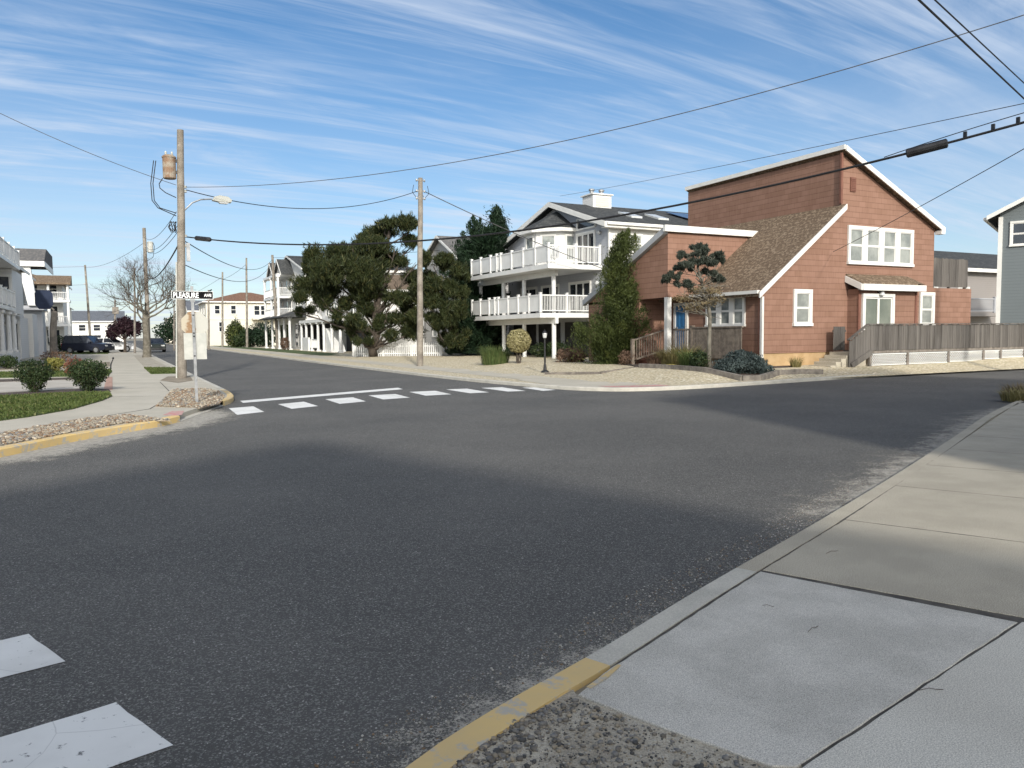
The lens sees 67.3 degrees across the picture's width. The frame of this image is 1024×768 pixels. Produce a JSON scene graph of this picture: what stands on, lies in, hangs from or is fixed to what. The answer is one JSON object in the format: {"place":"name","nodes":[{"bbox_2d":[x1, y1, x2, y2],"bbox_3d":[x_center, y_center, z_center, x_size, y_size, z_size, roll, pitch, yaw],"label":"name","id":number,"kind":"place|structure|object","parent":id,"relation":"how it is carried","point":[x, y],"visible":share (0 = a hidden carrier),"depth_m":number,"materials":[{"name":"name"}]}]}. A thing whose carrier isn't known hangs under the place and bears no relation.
{"place":"outdoors","nodes":[
{"label":"outdoors","id":0,"kind":"place"},
{"bbox_2d":[71,311,124,341],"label":"sage roofed house","id":1,"kind":"structure","parent":0,"point":[99,321],"depth_m":180.49,"materials":[{"name":"white paint"}]},
{"bbox_2d":[0,342,226,445],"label":"sidewalk","id":2,"kind":"structure","parent":0,"point":[147,390],"depth_m":19.78,"materials":[{"name":"concrete"}]},
{"bbox_2d":[0,237,38,364],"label":"balconied house","id":3,"kind":"structure","parent":2,"relation":"on","point":[18,334],"depth_m":50.33,"materials":[{"name":"white paint"}]},
{"bbox_2d":[15,248,52,354],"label":"hip roofed house","id":4,"kind":"structure","parent":2,"relation":"on","point":[37,259],"depth_m":70.55,"materials":[{"name":"beige"}]},
{"bbox_2d":[32,274,71,349],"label":"brown roofed house","id":5,"kind":"structure","parent":2,"relation":"on","point":[58,287],"depth_m":97.07,"materials":[{"name":"white paint"}]},
{"bbox_2d":[0,378,105,391],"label":"driveway","id":6,"kind":"structure","parent":2,"relation":"on","point":[18,386],"depth_m":23.95,"materials":[{"name":"grey concrete"}]},
{"bbox_2d":[0,362,109,369],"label":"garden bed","id":7,"kind":"object","parent":2,"relation":"on","point":[12,368],"visible":0.21,"depth_m":39.95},
{"bbox_2d":[0,355,17,368],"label":"boxwood","id":8,"kind":"object","parent":7,"relation":"on","point":[9,364],"visible":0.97,"depth_m":38.12,"materials":[{"name":"green plant"}]},
{"bbox_2d":[0,388,110,394],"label":"mulch bed","id":9,"kind":"object","parent":2,"relation":"on","point":[49,391],"visible":0.47,"depth_m":21.38,"materials":[{"name":"brown soil"}]},
{"bbox_2d":[11,357,56,391],"bbox_3d":[-13.179,-0.236,21.237,0.990,0.998,1.011,1,4,22],"label":"boxwood","id":10,"kind":"object","parent":9,"relation":"on","point":[33,373],"visible":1,"depth_m":21.08,"materials":[{"name":"green plant"}]},
{"bbox_2d":[65,358,111,390],"bbox_3d":[-11.789,-0.257,21.396,1.124,0.996,1.036,1,4,23],"label":"boxwood","id":11,"kind":"object","parent":9,"relation":"on","point":[89,379],"visible":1,"depth_m":21.23,"materials":[{"name":"green plant"}]},
{"bbox_2d":[0,390,111,420],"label":"grass","id":12,"kind":"structure","parent":2,"relation":"on","point":[16,405],"depth_m":17.39,"materials":[{"name":"green plant"}]},
{"bbox_2d":[18,356,108,363],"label":"garden path","id":13,"kind":"structure","parent":2,"relation":"on","point":[93,358],"depth_m":56.45,"materials":[{"name":"concrete"}]},
{"bbox_2d":[34,290,57,355],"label":"basketball hoop","id":14,"kind":"object","parent":13,"relation":"on","point":[43,299],"visible":0.88,"depth_m":61.47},
{"bbox_2d":[0,414,169,445],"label":"river stones","id":15,"kind":"object","parent":2,"relation":"on","point":[36,432],"visible":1,"depth_m":12.65,"materials":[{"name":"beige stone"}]},
{"bbox_2d":[103,315,142,351],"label":"purple plum tree","id":16,"kind":"object","parent":2,"relation":"on","point":[123,327],"visible":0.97,"depth_m":78.05,"materials":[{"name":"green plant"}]},
{"bbox_2d":[142,228,154,342],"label":"utility pole","id":17,"kind":"object","parent":2,"relation":"on","point":[149,244],"visible":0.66,"depth_m":65.60,"materials":[{"name":"brown wood"}]},
{"bbox_2d":[134,355,165,366],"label":"verge strip","id":18,"kind":"object","parent":2,"relation":"on","point":[147,362],"visible":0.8,"depth_m":45.74,"materials":[{"name":"white concrete"}]},
{"bbox_2d":[89,249,194,356],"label":"bare tree","id":19,"kind":"object","parent":18,"relation":"on","point":[145,318],"visible":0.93,"depth_m":57.62,"materials":[{"name":"brown plant"}]},
{"bbox_2d":[155,388,224,408],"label":"river stones","id":20,"kind":"object","parent":2,"relation":"on","point":[211,396],"visible":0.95,"depth_m":18.38,"materials":[{"name":"beige stone"}]},
{"bbox_2d":[171,286,212,402],"bbox_3d":[-7.110,-0.865,17.212,0.860,2.632,0.800,-2,4,-27],"label":"street sign","id":21,"kind":"object","parent":20,"relation":"on","point":[194,326],"visible":1,"depth_m":17.22,"materials":[{"name":"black metal"}]},
{"bbox_2d":[150,129,231,377],"bbox_3d":[-11.561,-4.625,27.979,2.710,8.998,0.473,-2,4,-27],"label":"utility pole","id":22,"kind":"object","parent":2,"relation":"on","point":[169,162],"visible":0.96,"depth_m":27.65,"materials":[{"name":"brown wood"}]},
{"bbox_2d":[186,121,1023,244],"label":"overhead wire","id":23,"kind":"object","parent":22,"relation":"attached to","point":[861,164],"visible":1,"depth_m":18.46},
{"bbox_2d":[884,112,1023,157],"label":"overhead wire","id":24,"kind":"object","parent":23,"relation":"attached to","point":[959,132],"visible":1,"depth_m":15.16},
{"bbox_2d":[906,139,947,157],"bbox_3d":[8.360,-4.750,15.502,0.762,0.297,0.190,2,4,31],"label":"splice case","id":25,"kind":"object","parent":24,"relation":"hanging from","point":[927,148],"visible":1,"depth_m":15.44,"materials":[{"name":"black plastic"}]},
{"bbox_2d":[222,15,1023,186],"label":"overhead wire","id":26,"kind":"object","parent":22,"relation":"attached to","point":[660,118],"visible":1,"depth_m":18.06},
{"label":"lawn","id":27,"kind":"structure","parent":2,"relation":"on","visible":0},
{"bbox_2d":[61,335,114,352],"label":"parked car","id":28,"kind":"object","parent":27,"relation":"on","point":[80,344],"visible":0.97,"depth_m":74.44,"materials":[{"name":"black metal"}]},
{"bbox_2d":[89,338,133,351],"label":"parked car","id":29,"kind":"object","parent":27,"relation":"on","point":[118,344],"visible":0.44,"depth_m":79.40,"materials":[{"name":"white metal"}]},
{"bbox_2d":[299,275,425,352],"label":"columned house","id":30,"kind":"structure","parent":0,"point":[313,331],"depth_m":72.66,"materials":[{"name":"white wood"}]},
{"bbox_2d":[210,346,565,379],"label":"footway","id":31,"kind":"structure","parent":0,"point":[491,373],"depth_m":35.48,"materials":[{"name":"concrete"}]},
{"bbox_2d":[469,343,513,364],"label":"ornamental grass","id":32,"kind":"object","parent":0,"point":[493,356],"depth_m":35.82,"materials":[{"name":"green plant"}]},
{"bbox_2d":[164,341,827,386],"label":"gravel verge","id":33,"kind":"structure","parent":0,"point":[425,371],"depth_m":33.52,"materials":[{"name":"beige gravel"}]},
{"bbox_2d":[152,312,175,343],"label":"street tree","id":34,"kind":"object","parent":33,"relation":"on","point":[165,332],"visible":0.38,"depth_m":177.34,"materials":[{"name":"green plant"}]},
{"bbox_2d":[195,292,275,345],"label":"cream house","id":35,"kind":"structure","parent":33,"relation":"on","point":[234,306],"depth_m":131.46,"materials":[{"name":"beige paint"}]},
{"bbox_2d":[230,327,254,346],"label":"hedge","id":36,"kind":"object","parent":33,"relation":"on","point":[240,337],"visible":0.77,"depth_m":110.26,"materials":[{"name":"green plant"}]},
{"bbox_2d":[243,321,275,346],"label":"hedge","id":37,"kind":"object","parent":33,"relation":"on","point":[259,337],"visible":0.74,"depth_m":111.02,"materials":[{"name":"green plant"}]},
{"bbox_2d":[271,255,277,348],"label":"utility pole","id":38,"kind":"object","parent":33,"relation":"on","point":[274,299],"visible":0.78,"depth_m":90.34,"materials":[{"name":"brown wood"}]},
{"bbox_2d":[217,346,337,355],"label":"grass strip","id":39,"kind":"object","parent":33,"relation":"on","point":[298,352],"depth_m":75.08,"materials":[{"name":"plant"}]},
{"bbox_2d":[224,318,244,346],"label":"hedge","id":40,"kind":"object","parent":39,"relation":"on","point":[233,327],"visible":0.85,"depth_m":110.08,"materials":[{"name":"green plant"}]},
{"bbox_2d":[259,255,410,349],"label":"porch house","id":41,"kind":"structure","parent":33,"relation":"on","point":[286,268],"depth_m":90.24,"materials":[{"name":"white wood"}]},
{"bbox_2d":[287,211,435,356],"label":"black pine","id":42,"kind":"object","parent":33,"relation":"on","point":[360,270],"visible":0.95,"depth_m":51.79,"materials":[{"name":"green plant"}]},
{"bbox_2d":[354,341,442,356],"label":"picket fence","id":43,"kind":"object","parent":33,"relation":"on","point":[386,349],"visible":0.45,"depth_m":52.92,"materials":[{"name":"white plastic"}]},
{"bbox_2d":[412,178,428,365],"bbox_3d":[-4.322,-5.300,36.960,0.866,9.070,0.327,-2,4,-27],"label":"utility pole","id":44,"kind":"object","parent":33,"relation":"on","point":[420,196],"visible":0.98,"depth_m":36.82,"materials":[{"name":"brown wood"}]},
{"bbox_2d":[405,250,471,354],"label":"black pine","id":45,"kind":"object","parent":33,"relation":"on","point":[451,314],"visible":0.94,"depth_m":49.84,"materials":[{"name":"green plant"}]},
{"bbox_2d":[423,235,508,351],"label":"grey gabled house","id":46,"kind":"structure","parent":33,"relation":"on","point":[446,245],"depth_m":64.22,"materials":[{"name":"grey wood"}]},
{"bbox_2d":[526,339,570,356],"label":"yew","id":47,"kind":"object","parent":33,"relation":"on","point":[548,348],"visible":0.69,"depth_m":46.94,"materials":[{"name":"green plant"}]},
{"bbox_2d":[521,378,659,386],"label":"kerb ramp","id":48,"kind":"structure","parent":33,"relation":"on","point":[567,382],"depth_m":23.09,"materials":[{"name":"concrete"}]},
{"bbox_2d":[934,251,997,324],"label":"taupe house","id":49,"kind":"structure","parent":33,"relation":"on","point":[982,278],"depth_m":55.14,"materials":[{"name":"beige wood"}]},
{"bbox_2d":[983,197,1023,351],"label":"slate blue house","id":50,"kind":"structure","parent":33,"relation":"on","point":[1006,223],"depth_m":37.00,"materials":[{"name":"wood"}]},
{"bbox_2d":[1009,220,1023,246],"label":"window","id":51,"kind":"structure","parent":50,"relation":"in","point":[1016,227],"depth_m":36.76,"materials":[{"name":"white glass"}]},
{"bbox_2d":[0,341,1023,767],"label":"road","id":52,"kind":"structure","parent":0,"point":[304,565],"depth_m":6.05,"materials":[{"name":"grey asphalt"}]},
{"bbox_2d":[0,415,179,456],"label":"kerb","id":53,"kind":"structure","parent":52,"relation":"on","point":[18,448],"depth_m":12.03,"materials":[{"name":"concrete"}]},
{"bbox_2d":[0,407,253,468],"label":"sand","id":54,"kind":"structure","parent":52,"relation":"on","point":[78,446],"depth_m":12.13,"materials":[{"name":"beige sand"}]},
{"bbox_2d":[137,347,233,405],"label":"kerb","id":55,"kind":"structure","parent":52,"relation":"on","point":[228,399],"depth_m":21.57,"materials":[{"name":"concrete"}]},
{"bbox_2d":[328,575,691,767],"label":"sand","id":56,"kind":"structure","parent":52,"relation":"on","point":[485,710],"depth_m":3.34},
{"bbox_2d":[165,343,1008,390],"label":"kerb","id":57,"kind":"structure","parent":52,"relation":"on","point":[657,388],"depth_m":23.91,"materials":[{"name":"concrete"}]},
{"bbox_2d":[314,411,985,767],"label":"road grit","id":58,"kind":"object","parent":52,"relation":"on","point":[431,726],"visible":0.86,"depth_m":4.36,"materials":[{"name":"grey gravel"}]},
{"bbox_2d":[406,399,1022,767],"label":"kerb","id":59,"kind":"structure","parent":52,"relation":"on","point":[460,744],"depth_m":3.81,"materials":[{"name":"concrete"}]},
{"bbox_2d":[690,405,998,555],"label":"sand","id":60,"kind":"structure","parent":52,"relation":"on","point":[889,471],"depth_m":8.65,"materials":[{"name":"beige sand"}]},
{"bbox_2d":[0,0,1023,337],"label":"sky","id":61,"kind":"structure","parent":0,"point":[260,92],"materials":[{"name":"blue"}]},
{"bbox_2d":[309,351,1023,384],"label":"gravel yard","id":62,"kind":"structure","parent":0,"point":[528,365],"depth_m":29.41,"materials":[{"name":"beige gravel"}]},
{"bbox_2d":[437,204,515,353],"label":"cedar","id":63,"kind":"object","parent":62,"relation":"on","point":[477,247],"visible":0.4,"depth_m":54.23,"materials":[{"name":"green plant"}]},
{"bbox_2d":[444,294,508,354],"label":"cedar","id":64,"kind":"object","parent":62,"relation":"on","point":[482,333],"visible":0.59,"depth_m":51.98,"materials":[{"name":"green plant"}]},
{"bbox_2d":[506,329,531,362],"bbox_3d":[0.287,-1.714,35.205,1.157,1.652,1.177,-2,4,-27],"label":"topiary","id":65,"kind":"object","parent":62,"relation":"on","point":[519,341],"visible":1,"depth_m":34.87,"materials":[{"name":"yellow plant"}]},
{"bbox_2d":[556,347,587,361],"bbox_3d":[2.665,-1.317,34.608,1.834,0.759,1.413,-2,4,-27],"label":"dead shrub","id":66,"kind":"object","parent":62,"relation":"on","point":[565,355],"visible":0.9,"depth_m":34.31,"materials":[{"name":"brown plant"}]},
{"bbox_2d":[470,188,687,357],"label":"beach house","id":67,"kind":"structure","parent":62,"relation":"on","point":[549,296],"depth_m":46.88,"materials":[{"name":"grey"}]},
{"bbox_2d":[514,324,535,354],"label":"garage door","id":68,"kind":"structure","parent":67,"relation":"in","point":[531,328],"depth_m":52.24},
{"bbox_2d":[538,322,560,354],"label":"garage door","id":69,"kind":"structure","parent":67,"relation":"in","point":[548,327],"depth_m":50.11,"materials":[{"name":"black"}]},
{"bbox_2d":[541,284,559,312],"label":"sliding door","id":70,"kind":"structure","parent":67,"relation":"in","point":[546,289],"depth_m":49.86,"materials":[{"name":"white glass"}]},
{"bbox_2d":[565,321,588,356],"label":"garage door","id":71,"kind":"structure","parent":67,"relation":"in","point":[568,329],"depth_m":47.62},
{"bbox_2d":[568,280,590,312],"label":"sliding door","id":72,"kind":"structure","parent":67,"relation":"in","point":[578,287],"depth_m":46.69,"materials":[{"name":"white glass"}]},
{"bbox_2d":[576,230,595,264],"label":"sliding door","id":73,"kind":"structure","parent":67,"relation":"in","point":[587,238],"depth_m":45.73,"materials":[{"name":"white glass"}]},
{"bbox_2d":[566,227,663,363],"bbox_3d":[4.218,-3.693,32.056,3.796,5.825,3.488,1,4,27],"label":"juniper","id":74,"kind":"object","parent":62,"relation":"on","point":[610,342],"visible":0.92,"depth_m":31.87,"materials":[{"name":"green plant"}]},
{"bbox_2d":[618,349,640,364],"bbox_3d":[4.713,-1.077,30.852,0.892,0.716,1.278,1,4,26],"label":"dead shrub","id":75,"kind":"object","parent":62,"relation":"on","point":[627,357],"visible":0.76,"depth_m":30.64,"materials":[{"name":"brown plant"}]},
{"bbox_2d":[658,341,703,364],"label":"ornamental grass","id":76,"kind":"object","parent":62,"relation":"on","point":[671,356],"depth_m":28.16,"materials":[{"name":"plant"}]},
{"bbox_2d":[624,364,790,374],"bbox_3d":[7.564,-0.497,28.130,5.001,0.315,7.800,-2,4,-27],"label":"mulch bed","id":77,"kind":"object","parent":62,"relation":"on","point":[635,365],"visible":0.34,"depth_m":27.31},
{"bbox_2d":[661,241,728,367],"bbox_3d":[6.441,-2.739,26.697,2.664,4.448,1.783,-2,4,-27],"label":"mugo pine","id":78,"kind":"object","parent":77,"relation":"on","point":[715,258],"visible":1,"depth_m":26.61,"materials":[{"name":"green plant"}]},
{"bbox_2d":[687,350,710,366],"bbox_3d":[6.437,-0.839,26.415,0.762,0.780,0.685,-2,4,-27],"label":"evergreen shrub","id":79,"kind":"object","parent":77,"relation":"on","point":[696,359],"visible":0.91,"depth_m":26.27,"materials":[{"name":"green plant"}]},
{"bbox_2d":[711,349,774,373],"bbox_3d":[7.546,-0.692,25.058,2.256,0.949,1.265,-1,4,-13],"label":"blue spruce","id":80,"kind":"object","parent":77,"relation":"on","point":[742,361],"visible":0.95,"depth_m":24.80,"materials":[{"name":"green plant"}]},
{"bbox_2d":[703,367,743,380],"bbox_3d":[6.684,-0.312,24.368,0.152,0.376,1.686,-2,4,-27],"label":"timber edging","id":81,"kind":"object","parent":62,"relation":"on","point":[734,376],"visible":0.86,"depth_m":24.28,"materials":[{"name":"brown wood"}]},
{"bbox_2d":[582,144,970,365],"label":"shingle house","id":82,"kind":"structure","parent":62,"relation":"on","point":[798,286],"depth_m":30.31,"materials":[{"name":"brown wood"}]},
{"bbox_2d":[673,302,688,348],"bbox_3d":[6.985,-2.340,31.862,0.110,2.040,0.880,-2,4,-27],"label":"door","id":83,"kind":"structure","parent":82,"relation":"in","point":[680,320],"depth_m":31.83,"materials":[{"name":"blue wood"}]},
{"bbox_2d":[704,297,745,326],"bbox_3d":[8.163,-2.801,29.518,0.100,1.200,2.170,-2,4,-27],"label":"window","id":84,"kind":"structure","parent":82,"relation":"in","point":[732,312],"depth_m":29.26,"materials":[{"name":"white glass"}]},
{"bbox_2d":[792,289,813,325],"bbox_3d":[10.876,-2.851,28.726,1.000,1.370,0.100,-2,4,-27],"label":"window","id":85,"kind":"structure","parent":82,"relation":"in","point":[802,298],"depth_m":28.74,"materials":[{"name":"white glass"}]},
{"bbox_2d":[861,293,894,331],"bbox_3d":[14.244,-2.435,29.920,1.830,2.140,0.083,-2,4,-27],"label":"sliding door","id":86,"kind":"structure","parent":82,"relation":"in","point":[875,308],"depth_m":29.87,"materials":[{"name":"white glass"}]},
{"bbox_2d":[847,225,914,266],"bbox_3d":[14.673,-5.450,30.512,3.880,1.490,0.100,-2,4,-27],"label":"window","id":87,"kind":"structure","parent":82,"relation":"in","point":[883,246],"depth_m":30.47,"materials":[{"name":"white glass"}]},
{"bbox_2d":[919,292,935,324],"bbox_3d":[17.271,-3.105,31.980,0.980,1.410,0.100,-2,4,-27],"label":"window","id":88,"kind":"structure","parent":82,"relation":"in","point":[926,299],"depth_m":32.00,"materials":[{"name":"white glass"}]},
{"bbox_2d":[933,258,967,288],"bbox_3d":[18.733,-4.727,32.957,2.392,1.287,0.120,-2,4,-27],"label":"wood screen","id":89,"kind":"object","parent":82,"relation":"on","point":[948,273],"visible":0.95,"depth_m":32.91,"materials":[{"name":"grey wood"}]},
{"bbox_2d":[809,323,1023,366],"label":"wooden deck","id":90,"kind":"structure","parent":62,"relation":"on","point":[907,339],"depth_m":29.57,"materials":[{"name":"grey wood"}]},
{"bbox_2d":[575,415,998,694],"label":"verge","id":91,"kind":"structure","parent":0,"point":[579,691],"depth_m":3.41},
{"bbox_2d":[452,690,769,767],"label":"gravel bed","id":92,"kind":"object","parent":91,"relation":"on","point":[643,753],"visible":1,"depth_m":2.89,"materials":[{"name":"grey gravel"}]},
{"bbox_2d":[578,572,1016,767],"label":"sidewalk slab","id":93,"kind":"structure","parent":91,"relation":"on","point":[741,671],"depth_m":3.56,"materials":[{"name":"concrete"}]},
{"bbox_2d":[611,522,1023,765],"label":"pavement joint","id":94,"kind":"object","parent":91,"relation":"on","point":[1018,620],"visible":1,"depth_m":4.20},
{"bbox_2d":[763,520,1023,617],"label":"sidewalk slab","id":95,"kind":"structure","parent":91,"relation":"on","point":[980,573],"depth_m":5.07,"materials":[{"name":"concrete"}]},
{"bbox_2d":[802,622,1023,767],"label":"sidewalk slab","id":96,"kind":"structure","parent":91,"relation":"on","point":[971,715],"depth_m":3.01,"materials":[{"name":"concrete"}]},
{"bbox_2d":[840,401,1023,541],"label":"pavement joint","id":97,"kind":"object","parent":91,"relation":"on","point":[845,518],"visible":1,"depth_m":6.67,"materials":[{"name":"grey concrete"}]},
{"bbox_2d":[846,486,1023,541],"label":"sidewalk slab","id":98,"kind":"structure","parent":91,"relation":"on","point":[990,516],"depth_m":6.51,"materials":[{"name":"concrete"}]},
{"bbox_2d":[896,465,1023,497],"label":"sidewalk slab","id":99,"kind":"structure","parent":91,"relation":"on","point":[990,482],"depth_m":7.86,"materials":[{"name":"concrete"}]},
{"bbox_2d":[927,449,1023,472],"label":"sidewalk slab","id":100,"kind":"structure","parent":91,"relation":"on","point":[1002,461],"depth_m":9.08,"materials":[{"name":"concrete"}]},
{"bbox_2d":[950,436,1023,453],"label":"sidewalk slab","id":101,"kind":"structure","parent":91,"relation":"on","point":[997,444],"depth_m":10.31,"materials":[{"name":"concrete"}]},
{"bbox_2d":[969,425,1023,438],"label":"sidewalk slab","id":102,"kind":"structure","parent":91,"relation":"on","point":[1000,431],"depth_m":11.54,"materials":[{"name":"concrete"}]},
{"bbox_2d":[986,417,1023,426],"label":"sidewalk slab","id":103,"kind":"structure","parent":91,"relation":"on","point":[1009,421],"depth_m":12.76,"materials":[{"name":"concrete"}]},
{"bbox_2d":[996,387,1023,401],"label":"dry grass","id":104,"kind":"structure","parent":91,"relation":"on","point":[1016,395],"depth_m":16.81,"materials":[{"name":"plant"}]},
{"bbox_2d":[918,0,1023,98],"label":"overhead wire","id":105,"kind":"object","parent":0,"point":[961,39],"visible":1,"depth_m":10.69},
{"bbox_2d":[934,0,1023,82],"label":"overhead wire","id":106,"kind":"object","parent":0,"point":[962,25],"visible":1,"depth_m":10.82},
{"bbox_3d":[11.462,-3.829,13.784,0.331,8.972,0.340,-2,4,-27],"label":"utility pole","id":107,"kind":"object","parent":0,"visible":0},
{"bbox_2d":[562,103,1023,195],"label":"overhead wire","id":108,"kind":"object","parent":107,"relation":"attached to","point":[831,143],"visible":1,"depth_m":21.71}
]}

